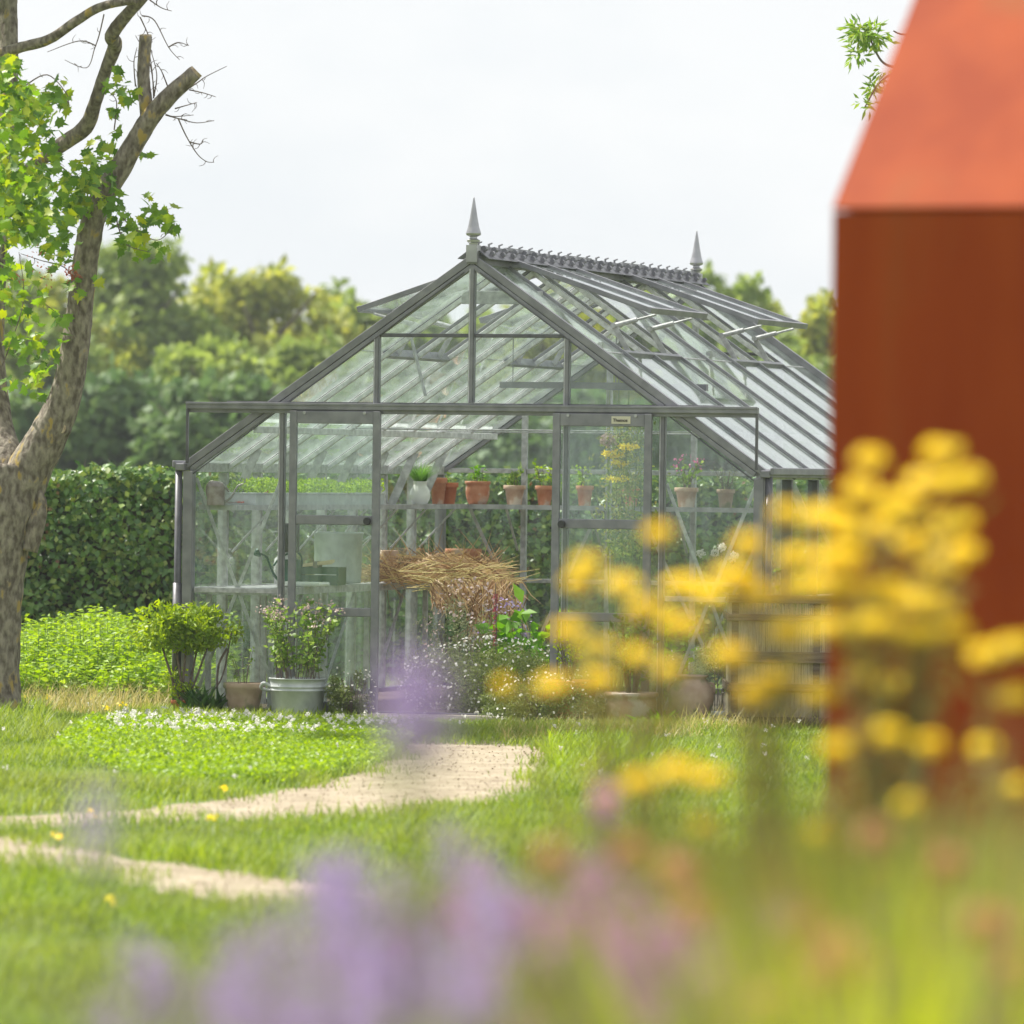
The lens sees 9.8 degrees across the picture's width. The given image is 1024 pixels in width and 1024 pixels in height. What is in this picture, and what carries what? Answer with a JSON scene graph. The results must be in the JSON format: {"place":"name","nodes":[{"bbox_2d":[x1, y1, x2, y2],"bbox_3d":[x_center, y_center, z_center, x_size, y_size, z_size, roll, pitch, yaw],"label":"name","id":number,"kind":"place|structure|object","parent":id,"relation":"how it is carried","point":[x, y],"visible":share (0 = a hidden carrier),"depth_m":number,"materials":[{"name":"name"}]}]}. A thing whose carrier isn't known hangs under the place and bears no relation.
{"place":"outdoors","nodes":[
{"label":"outdoors","id":0,"kind":"place"},
{"bbox_2d":[0,837,370,904],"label":"gravel path","id":1,"kind":"structure","parent":0,"point":[211,875],"depth_m":26.86,"materials":[{"name":"beige gravel"}]},
{"bbox_2d":[151,330,272,388],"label":"tree","id":2,"kind":"object","parent":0,"point":[181,359],"visible":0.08,"depth_m":139.04,"materials":[{"name":"green plant"}]},
{"bbox_2d":[0,736,548,903],"bbox_3d":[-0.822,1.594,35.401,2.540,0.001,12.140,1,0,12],"label":"gravel path","id":3,"kind":"structure","parent":0,"point":[333,798],"depth_m":34.51,"materials":[{"name":"beige gravel"}]},
{"bbox_2d":[312,276,382,331],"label":"tree","id":4,"kind":"object","parent":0,"point":[348,297],"visible":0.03,"depth_m":164.60,"materials":[{"name":"green plant"}]},
{"bbox_2d":[0,668,826,1023],"bbox_3d":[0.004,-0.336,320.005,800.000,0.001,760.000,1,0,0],"label":"ground","id":5,"kind":"structure","parent":0,"point":[208,798],"depth_m":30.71,"materials":[{"name":"green plant"}]},
{"bbox_2d":[0,688,61,730],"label":"tall grass","id":6,"kind":"structure","parent":5,"relation":"on","point":[38,712],"depth_m":42.07,"materials":[{"name":"green plant"}]},
{"bbox_2d":[7,376,93,489],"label":"tree","id":7,"kind":"object","parent":5,"relation":"on","point":[25,410],"visible":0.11,"depth_m":126.67,"materials":[{"name":"green plant"}]},
{"bbox_2d":[4,257,110,396],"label":"tree","id":8,"kind":"object","parent":5,"relation":"on","point":[17,373],"visible":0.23,"depth_m":149.15,"materials":[{"name":"green plant"}]},
{"bbox_2d":[4,269,149,399],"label":"tree","id":9,"kind":"object","parent":5,"relation":"on","point":[57,299],"visible":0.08,"depth_m":151.80,"materials":[{"name":"green plant"}]},
{"bbox_2d":[53,783,130,1023],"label":"lavender spike","id":10,"kind":"object","parent":5,"relation":"on","point":[108,884],"visible":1,"depth_m":6.40,"materials":[{"name":"purple plant"}]},
{"bbox_2d":[22,672,180,714],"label":"tall grass","id":11,"kind":"structure","parent":5,"relation":"on","point":[84,698],"depth_m":44.61,"materials":[{"name":"plant"}]},
{"bbox_2d":[36,349,175,493],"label":"tree","id":12,"kind":"object","parent":5,"relation":"on","point":[112,398],"visible":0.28,"depth_m":126.23,"materials":[{"name":"green plant"}]},
{"bbox_2d":[0,0,226,714],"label":"maple tree","id":13,"kind":"object","parent":5,"relation":"on","point":[29,462],"visible":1,"depth_m":43.13,"materials":[{"name":"green plant"}]},
{"bbox_2d":[19,603,243,702],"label":"nettle bed","id":14,"kind":"object","parent":5,"relation":"on","point":[146,659],"visible":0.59,"depth_m":46.31,"materials":[{"name":"green plant"}]},
{"bbox_2d":[110,934,169,1023],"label":"lavender spike","id":15,"kind":"object","parent":5,"relation":"on","point":[135,942],"visible":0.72,"depth_m":7.82,"materials":[{"name":"purple plant"}]},
{"bbox_2d":[135,959,190,1023],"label":"lavender spike","id":16,"kind":"object","parent":5,"relation":"on","point":[162,992],"visible":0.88,"depth_m":7.53,"materials":[{"name":"purple plant"}]},
{"bbox_2d":[92,228,245,369],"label":"tree","id":17,"kind":"object","parent":5,"relation":"on","point":[134,298],"visible":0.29,"depth_m":154.49,"materials":[{"name":"green plant"}]},
{"bbox_2d":[121,599,245,708],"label":"shrub","id":18,"kind":"object","parent":5,"relation":"on","point":[187,630],"visible":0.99,"depth_m":44.57,"materials":[{"name":"green plant"}]},
{"bbox_2d":[121,364,320,493],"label":"tree","id":19,"kind":"object","parent":5,"relation":"on","point":[159,426],"visible":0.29,"depth_m":124.73,"materials":[{"name":"green plant"}]},
{"bbox_2d":[45,705,412,781],"bbox_3d":[-1.817,1.483,38.796,2.446,0.153,8.521,1,0,0],"label":"clover","id":20,"kind":"object","parent":5,"relation":"on","point":[230,755],"depth_m":38.42,"materials":[{"name":"green plant"}]},
{"bbox_2d":[223,647,263,714],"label":"planted pot","id":21,"kind":"object","parent":5,"relation":"on","point":[246,694],"visible":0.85,"depth_m":44.37,"materials":[{"name":"ceramic"}]},
{"bbox_2d":[80,711,407,786],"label":"clover patch stalks","id":22,"kind":"object","parent":5,"relation":"on","point":[361,760],"visible":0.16,"depth_m":36.79,"materials":[{"name":"green plant"}]},
{"bbox_2d":[209,950,280,1023],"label":"lavender spike","id":23,"kind":"object","parent":5,"relation":"on","point":[245,992],"visible":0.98,"depth_m":6.42,"materials":[{"name":"purple plant"}]},
{"bbox_2d":[176,253,362,364],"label":"tree","id":24,"kind":"object","parent":5,"relation":"on","point":[250,306],"visible":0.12,"depth_m":159.48,"materials":[{"name":"green plant"}]},
{"bbox_2d":[255,594,345,715],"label":"planted tub","id":25,"kind":"object","parent":5,"relation":"on","point":[302,693],"visible":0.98,"depth_m":44.21,"materials":[{"name":"metal"}]},
{"bbox_2d":[261,325,372,400],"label":"tree","id":26,"kind":"object","parent":5,"relation":"on","point":[289,361],"visible":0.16,"depth_m":144.35,"materials":[{"name":"green plant"}]},
{"bbox_2d":[278,887,364,1023],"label":"lavender spike","id":27,"kind":"object","parent":5,"relation":"on","point":[331,929],"visible":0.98,"depth_m":6.40,"materials":[{"name":"purple plant"}]},
{"bbox_2d":[290,850,373,1015],"bbox_3d":[-0.221,1.097,7.007,0.138,1.404,0.119,0,0,-34],"label":"lavender spike","id":28,"kind":"object","parent":5,"relation":"on","point":[304,928],"visible":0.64,"depth_m":7.00,"materials":[{"name":"purple plant"}]},
{"bbox_2d":[301,903,382,1021],"bbox_3d":[-0.198,1.120,6.707,0.119,1.364,0.138,1,0,38],"label":"lavender spike","id":29,"kind":"object","parent":5,"relation":"on","point":[355,961],"visible":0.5,"depth_m":6.70,"materials":[{"name":"purple plant"}]},
{"bbox_2d":[323,660,376,716],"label":"daisy bush","id":30,"kind":"object","parent":5,"relation":"on","point":[338,696],"visible":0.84,"depth_m":44.19,"materials":[{"name":"green plant"}]},
{"bbox_2d":[247,382,462,496],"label":"tree","id":31,"kind":"object","parent":5,"relation":"on","point":[346,441],"visible":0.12,"depth_m":124.57,"materials":[{"name":"green plant"}]},
{"bbox_2d":[324,847,393,1006],"bbox_3d":[-0.194,1.095,7.007,0.138,1.409,0.119,1,0,17],"label":"lavender spike","id":32,"kind":"object","parent":5,"relation":"on","point":[352,886],"visible":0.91,"depth_m":7.00,"materials":[{"name":"purple plant"}]},
{"bbox_2d":[341,935,424,1023],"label":"lavender spike","id":33,"kind":"object","parent":5,"relation":"on","point":[391,977],"visible":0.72,"depth_m":6.48,"materials":[{"name":"purple plant"}]},
{"bbox_2d":[347,948,420,1022],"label":"lavender spike","id":34,"kind":"object","parent":5,"relation":"on","point":[372,988],"visible":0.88,"depth_m":6.50,"materials":[{"name":"purple plant"}]},
{"bbox_2d":[348,670,445,1023],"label":"lavender spike","id":35,"kind":"object","parent":5,"relation":"on","point":[383,773],"visible":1,"depth_m":6.40,"materials":[{"name":"purple plant"}]},
{"bbox_2d":[370,645,450,1023],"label":"lavender spike","id":36,"kind":"object","parent":5,"relation":"on","point":[404,666],"visible":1,"depth_m":6.40,"materials":[{"name":"purple plant"}]},
{"bbox_2d":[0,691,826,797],"bbox_3d":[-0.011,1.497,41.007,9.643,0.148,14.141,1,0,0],"label":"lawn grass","id":37,"kind":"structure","parent":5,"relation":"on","point":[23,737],"depth_m":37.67,"materials":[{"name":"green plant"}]},
{"bbox_2d":[372,661,459,1023],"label":"lavender spike","id":38,"kind":"object","parent":5,"relation":"on","point":[405,897],"visible":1,"depth_m":6.40,"materials":[{"name":"purple plant"}]},
{"bbox_2d":[21,460,829,680],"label":"hedge","id":39,"kind":"object","parent":5,"relation":"on","point":[110,548],"visible":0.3,"depth_m":53.28,"materials":[{"name":"green plant"}]},
{"bbox_2d":[352,306,509,402],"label":"tree","id":40,"kind":"object","parent":5,"relation":"on","point":[411,371],"visible":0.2,"depth_m":149.16,"materials":[{"name":"green plant"}]},
{"bbox_2d":[410,923,464,1023],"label":"lavender spike","id":41,"kind":"object","parent":5,"relation":"on","point":[443,928],"visible":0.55,"depth_m":6.92,"materials":[{"name":"purple plant"}]},
{"bbox_2d":[411,821,471,905],"bbox_3d":[-0.104,1.131,9.265,0.138,1.308,0.119,1,0,36],"label":"lavender spike","id":42,"kind":"object","parent":5,"relation":"on","point":[445,836],"visible":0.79,"depth_m":9.26,"materials":[{"name":"purple plant"}]},
{"bbox_2d":[398,390,551,498],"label":"tree","id":43,"kind":"object","parent":5,"relation":"on","point":[502,450],"visible":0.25,"depth_m":124.42,"materials":[{"name":"green plant"}]},
{"bbox_2d":[434,946,526,1023],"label":"lavender spike","id":44,"kind":"object","parent":5,"relation":"on","point":[482,985],"visible":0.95,"depth_m":6.52,"materials":[{"name":"purple plant"}]},
{"bbox_2d":[435,874,528,1023],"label":"lavender spike","id":45,"kind":"object","parent":5,"relation":"on","point":[494,907],"visible":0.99,"depth_m":6.59,"materials":[{"name":"purple plant"}]},
{"bbox_2d":[442,942,528,1023],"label":"lavender spike","id":46,"kind":"object","parent":5,"relation":"on","point":[458,1011],"visible":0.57,"depth_m":6.61,"materials":[{"name":"purple plant"}]},
{"bbox_2d":[452,849,523,1023],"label":"lavender spike","id":47,"kind":"object","parent":5,"relation":"on","point":[479,859],"visible":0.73,"depth_m":7.05,"materials":[{"name":"purple plant"}]},
{"bbox_2d":[0,838,1016,1023],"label":"meadow growth","id":48,"kind":"object","parent":5,"relation":"on","point":[131,1008],"visible":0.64,"depth_m":7.03,"materials":[{"name":"green plant"}]},
{"bbox_2d":[0,807,1023,1023],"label":"meadow growth","id":49,"kind":"object","parent":5,"relation":"on","point":[548,1004],"visible":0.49,"depth_m":7.17,"materials":[{"name":"green plant"}]},
{"bbox_2d":[476,671,605,721],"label":"daisy bush","id":50,"kind":"object","parent":5,"relation":"on","point":[541,707],"visible":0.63,"depth_m":43.45,"materials":[{"name":"green plant"}]},
{"bbox_2d":[499,839,583,1023],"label":"salmon flower","id":51,"kind":"object","parent":5,"relation":"on","point":[552,850],"visible":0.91,"depth_m":7.50,"materials":[{"name":"orange plant"}]},
{"bbox_2d":[456,279,644,404],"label":"tree","id":52,"kind":"object","parent":5,"relation":"on","point":[598,373],"visible":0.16,"depth_m":148.98,"materials":[{"name":"green plant"}]},
{"bbox_2d":[532,901,597,1023],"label":"mauve spike","id":53,"kind":"object","parent":5,"relation":"on","point":[550,930],"visible":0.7,"depth_m":7.41,"materials":[{"name":"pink plant"}]},
{"bbox_2d":[553,849,631,1023],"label":"mauve spike","id":54,"kind":"object","parent":5,"relation":"on","point":[595,906],"visible":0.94,"depth_m":7.12,"materials":[{"name":"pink plant"}]},
{"bbox_2d":[570,781,623,889],"bbox_3d":[0.137,1.107,9.543,0.118,1.360,0.126,1,0,9],"label":"mauve spike","id":55,"kind":"object","parent":5,"relation":"on","point":[605,794],"visible":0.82,"depth_m":9.53,"materials":[{"name":"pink plant"}]},
{"bbox_2d":[181,733,1023,1023],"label":"meadow growth","id":56,"kind":"object","parent":5,"relation":"on","point":[931,900],"visible":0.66,"depth_m":8.08,"materials":[{"name":"green plant"}]},
{"bbox_2d":[532,723,676,774],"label":"tall grass","id":57,"kind":"structure","parent":5,"relation":"on","point":[566,750],"depth_m":38.14,"materials":[{"name":"green plant"}]},
{"bbox_2d":[495,523,733,900],"bbox_3d":[0.175,0.898,10.838,0.395,1.761,0.545,1,0,10],"label":"yellow umbel plant","id":58,"kind":"object","parent":5,"relation":"on","point":[593,647],"visible":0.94,"depth_m":10.80,"materials":[{"name":"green plant"}]},
{"bbox_2d":[528,389,714,500],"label":"tree","id":59,"kind":"object","parent":5,"relation":"on","point":[583,447],"visible":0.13,"depth_m":124.55,"materials":[{"name":"green plant"}]},
{"bbox_2d":[608,614,660,719],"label":"planted pot","id":60,"kind":"object","parent":5,"relation":"on","point":[615,700],"visible":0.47,"depth_m":43.48,"materials":[{"name":"ceramic"}]},
{"bbox_2d":[605,928,680,1023],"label":"mauve spike","id":61,"kind":"object","parent":5,"relation":"on","point":[634,969],"visible":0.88,"depth_m":7.11,"materials":[{"name":"pink plant"}]},
{"bbox_2d":[574,752,728,900],"bbox_3d":[0.238,1.092,10.052,0.183,1.386,0.460,1,0,35],"label":"yellow umbel plant","id":62,"kind":"object","parent":5,"relation":"on","point":[672,769],"visible":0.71,"depth_m":10.03,"materials":[{"name":"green plant"}]},
{"bbox_2d":[309,806,1023,1023],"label":"sedge clump","id":63,"kind":"object","parent":5,"relation":"on","point":[886,1019],"visible":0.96,"depth_m":6.92,"materials":[{"name":"green plant"}]},
{"bbox_2d":[643,854,699,1010],"bbox_3d":[0.216,1.127,8.008,0.126,1.343,0.136,1,0,0],"label":"salmon flower","id":64,"kind":"object","parent":5,"relation":"on","point":[676,885],"visible":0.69,"depth_m":7.99,"materials":[{"name":"orange plant"}]},
{"bbox_2d":[636,913,719,1023],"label":"mauve spike","id":65,"kind":"object","parent":5,"relation":"on","point":[674,942],"visible":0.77,"depth_m":7.34,"materials":[{"name":"pink plant"}]},
{"bbox_2d":[460,847,904,1023],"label":"sedge clump","id":66,"kind":"object","parent":5,"relation":"on","point":[862,1003],"visible":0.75,"depth_m":6.81,"materials":[{"name":"green plant"}]},
{"bbox_2d":[668,674,715,719],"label":"terracotta urn","id":67,"kind":"object","parent":5,"relation":"on","point":[701,689],"visible":0.69,"depth_m":43.28,"materials":[{"name":"beige ceramic"}]},
{"bbox_2d":[365,823,1020,1023],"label":"sedge clump","id":68,"kind":"object","parent":5,"relation":"on","point":[938,1001],"visible":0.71,"depth_m":7.52,"materials":[{"name":"green plant"}]},
{"bbox_2d":[652,371,829,501],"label":"tree","id":69,"kind":"object","parent":5,"relation":"on","point":[711,457],"visible":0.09,"depth_m":125.20,"materials":[{"name":"green plant"}]},
{"bbox_2d":[474,777,1023,1023],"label":"sedge clump","id":70,"kind":"object","parent":5,"relation":"on","point":[967,1004],"visible":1,"depth_m":7.43,"materials":[{"name":"green plant"}]},
{"bbox_2d":[698,271,818,382],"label":"tree","id":71,"kind":"object","parent":5,"relation":"on","point":[750,292],"visible":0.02,"depth_m":149.59,"materials":[{"name":"green plant"}]},
{"bbox_2d":[520,822,1002,1023],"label":"sedge clump","id":72,"kind":"object","parent":5,"relation":"on","point":[922,1020],"visible":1,"depth_m":7.04,"materials":[{"name":"green plant"}]},
{"bbox_2d":[504,785,1023,1023],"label":"sedge clump","id":73,"kind":"object","parent":5,"relation":"on","point":[803,1001],"visible":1,"depth_m":7.07,"materials":[{"name":"green plant"}]},
{"bbox_2d":[698,338,830,470],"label":"tree","id":74,"kind":"object","parent":5,"relation":"on","point":[812,360],"depth_m":139.59,"materials":[{"name":"green plant"}]},
{"bbox_2d":[722,593,827,728],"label":"compost bin","id":75,"kind":"object","parent":5,"relation":"on","point":[813,671],"visible":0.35,"depth_m":43.24,"materials":[{"name":"brown wood"}]},
{"bbox_2d":[708,502,906,924],"bbox_3d":[0.549,0.883,10.611,0.259,1.804,0.492,1,0,38],"label":"yellow umbel plant","id":76,"kind":"object","parent":5,"relation":"on","point":[790,630],"visible":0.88,"depth_m":10.54,"materials":[{"name":"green plant"}]},
{"bbox_2d":[804,925,862,1023],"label":"salmon flower","id":77,"kind":"object","parent":5,"relation":"on","point":[838,938],"visible":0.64,"depth_m":7.49,"materials":[{"name":"orange plant"}]},
{"bbox_2d":[837,14,899,119],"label":"willow tree","id":78,"kind":"object","parent":5,"relation":"on","point":[865,38],"visible":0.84,"depth_m":46.95,"materials":[{"name":"green plant"}]},
{"bbox_2d":[806,722,944,959],"bbox_3d":[0.557,1.057,9.381,0.238,1.473,0.520,1,0,0],"label":"yellow umbel plant","id":79,"kind":"object","parent":5,"relation":"on","point":[889,734],"visible":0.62,"depth_m":9.37,"materials":[{"name":"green plant"}]},
{"bbox_2d":[852,818,919,1016],"bbox_3d":[0.471,1.105,8.005,0.135,1.393,0.118,1,0,23],"label":"salmon flower","id":80,"kind":"object","parent":5,"relation":"on","point":[885,837],"visible":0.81,"depth_m":8.00,"materials":[{"name":"orange plant"}]},
{"bbox_2d":[792,439,1023,916],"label":"yellow umbel plant","id":81,"kind":"object","parent":5,"relation":"on","point":[895,592],"visible":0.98,"depth_m":10.30,"materials":[{"name":"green plant"}]},
{"bbox_2d":[825,0,1023,947],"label":"steel pavilion","id":82,"kind":"structure","parent":5,"relation":"on","point":[928,296],"depth_m":16.61,"materials":[{"name":"metal"}]},
{"bbox_2d":[904,845,994,1022],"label":"salmon flower","id":83,"kind":"object","parent":5,"relation":"on","point":[951,861],"visible":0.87,"depth_m":8.00,"materials":[{"name":"orange plant"}]},
{"bbox_2d":[961,904,1007,1023],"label":"salmon flower","id":84,"kind":"object","parent":5,"relation":"on","point":[977,930],"visible":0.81,"depth_m":7.49,"materials":[{"name":"orange plant"}]},
{"bbox_2d":[960,642,1023,916],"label":"yellow umbel plant","id":85,"kind":"object","parent":5,"relation":"on","point":[988,654],"visible":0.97,"depth_m":9.86,"materials":[{"name":"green plant"}]},
{"bbox_2d":[971,906,1021,1023],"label":"salmon flower","id":86,"kind":"object","parent":5,"relation":"on","point":[998,923],"visible":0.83,"depth_m":7.50,"materials":[{"name":"orange plant"}]},
{"bbox_2d":[7,0,912,389],"label":"sky","id":87,"kind":"structure","parent":0,"point":[357,140],"materials":[{"name":"white"}]},
{"bbox_2d":[259,687,725,717],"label":"soil","id":88,"kind":"structure","parent":0,"point":[393,700],"depth_m":47.36,"materials":[{"name":"brown soil"}]},
{"bbox_2d":[200,581,474,707],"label":"potting bench","id":89,"kind":"object","parent":88,"relation":"on","point":[354,588],"visible":0.52,"depth_m":46.45,"materials":[{"name":"metal"}]},
{"bbox_2d":[307,531,369,582],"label":"wash tub","id":90,"kind":"object","parent":89,"relation":"on","point":[343,549],"visible":0.77,"depth_m":47.06,"materials":[{"name":"metal"}]},
{"bbox_2d":[361,522,541,653],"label":"straw heap","id":91,"kind":"object","parent":89,"relation":"on","point":[434,570],"visible":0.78,"depth_m":47.00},
{"bbox_2d":[411,576,508,708],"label":"flowering herb","id":92,"kind":"object","parent":88,"relation":"on","point":[459,603],"visible":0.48,"depth_m":45.66,"materials":[{"name":"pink plant"}]},
{"bbox_2d":[388,635,598,713],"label":"daisy bush","id":93,"kind":"object","parent":88,"relation":"on","point":[473,703],"visible":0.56,"depth_m":44.77,"materials":[{"name":"green plant"}]},
{"bbox_2d":[171,197,830,716],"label":"greenhouse","id":94,"kind":"object","parent":88,"relation":"on","point":[485,277],"visible":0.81,"depth_m":45.39,"materials":[{"name":"metal"}]},
{"bbox_2d":[225,476,385,504],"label":"seedling trough","id":95,"kind":"object","parent":94,"relation":"on","point":[318,492],"visible":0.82,"depth_m":46.68,"materials":[{"name":"metal"}]},
{"bbox_2d":[287,410,381,712],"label":"sliding door","id":96,"kind":"structure","parent":94,"relation":"in","point":[316,417],"depth_m":44.47,"materials":[{"name":"metal"}]},
{"bbox_2d":[550,413,652,690],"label":"sliding door","id":97,"kind":"structure","parent":94,"relation":"in","point":[559,419],"depth_m":43.89,"materials":[{"name":"metal"}]},
{"bbox_2d":[473,584,569,695],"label":"bean plant","id":98,"kind":"object","parent":88,"relation":"on","point":[517,616],"visible":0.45,"depth_m":45.43,"materials":[{"name":"green plant"}]},
{"bbox_2d":[582,383,670,690],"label":"climbing plant","id":99,"kind":"object","parent":88,"relation":"on","point":[615,452],"visible":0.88,"depth_m":45.67,"materials":[{"name":"green plant"}]},
{"bbox_2d":[544,634,595,721],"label":"planted pot","id":100,"kind":"object","parent":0,"point":[576,681],"visible":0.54,"depth_m":43.71,"materials":[{"name":"ceramic"}]},
{"bbox_2d":[637,258,762,382],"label":"tree","id":101,"kind":"object","parent":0,"point":[713,280],"visible":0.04,"depth_m":160.41,"materials":[{"name":"green plant"}]},
{"bbox_2d":[767,287,831,364],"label":"tree","id":102,"kind":"object","parent":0,"point":[817,319],"visible":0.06,"depth_m":157.03,"materials":[{"name":"green plant"}]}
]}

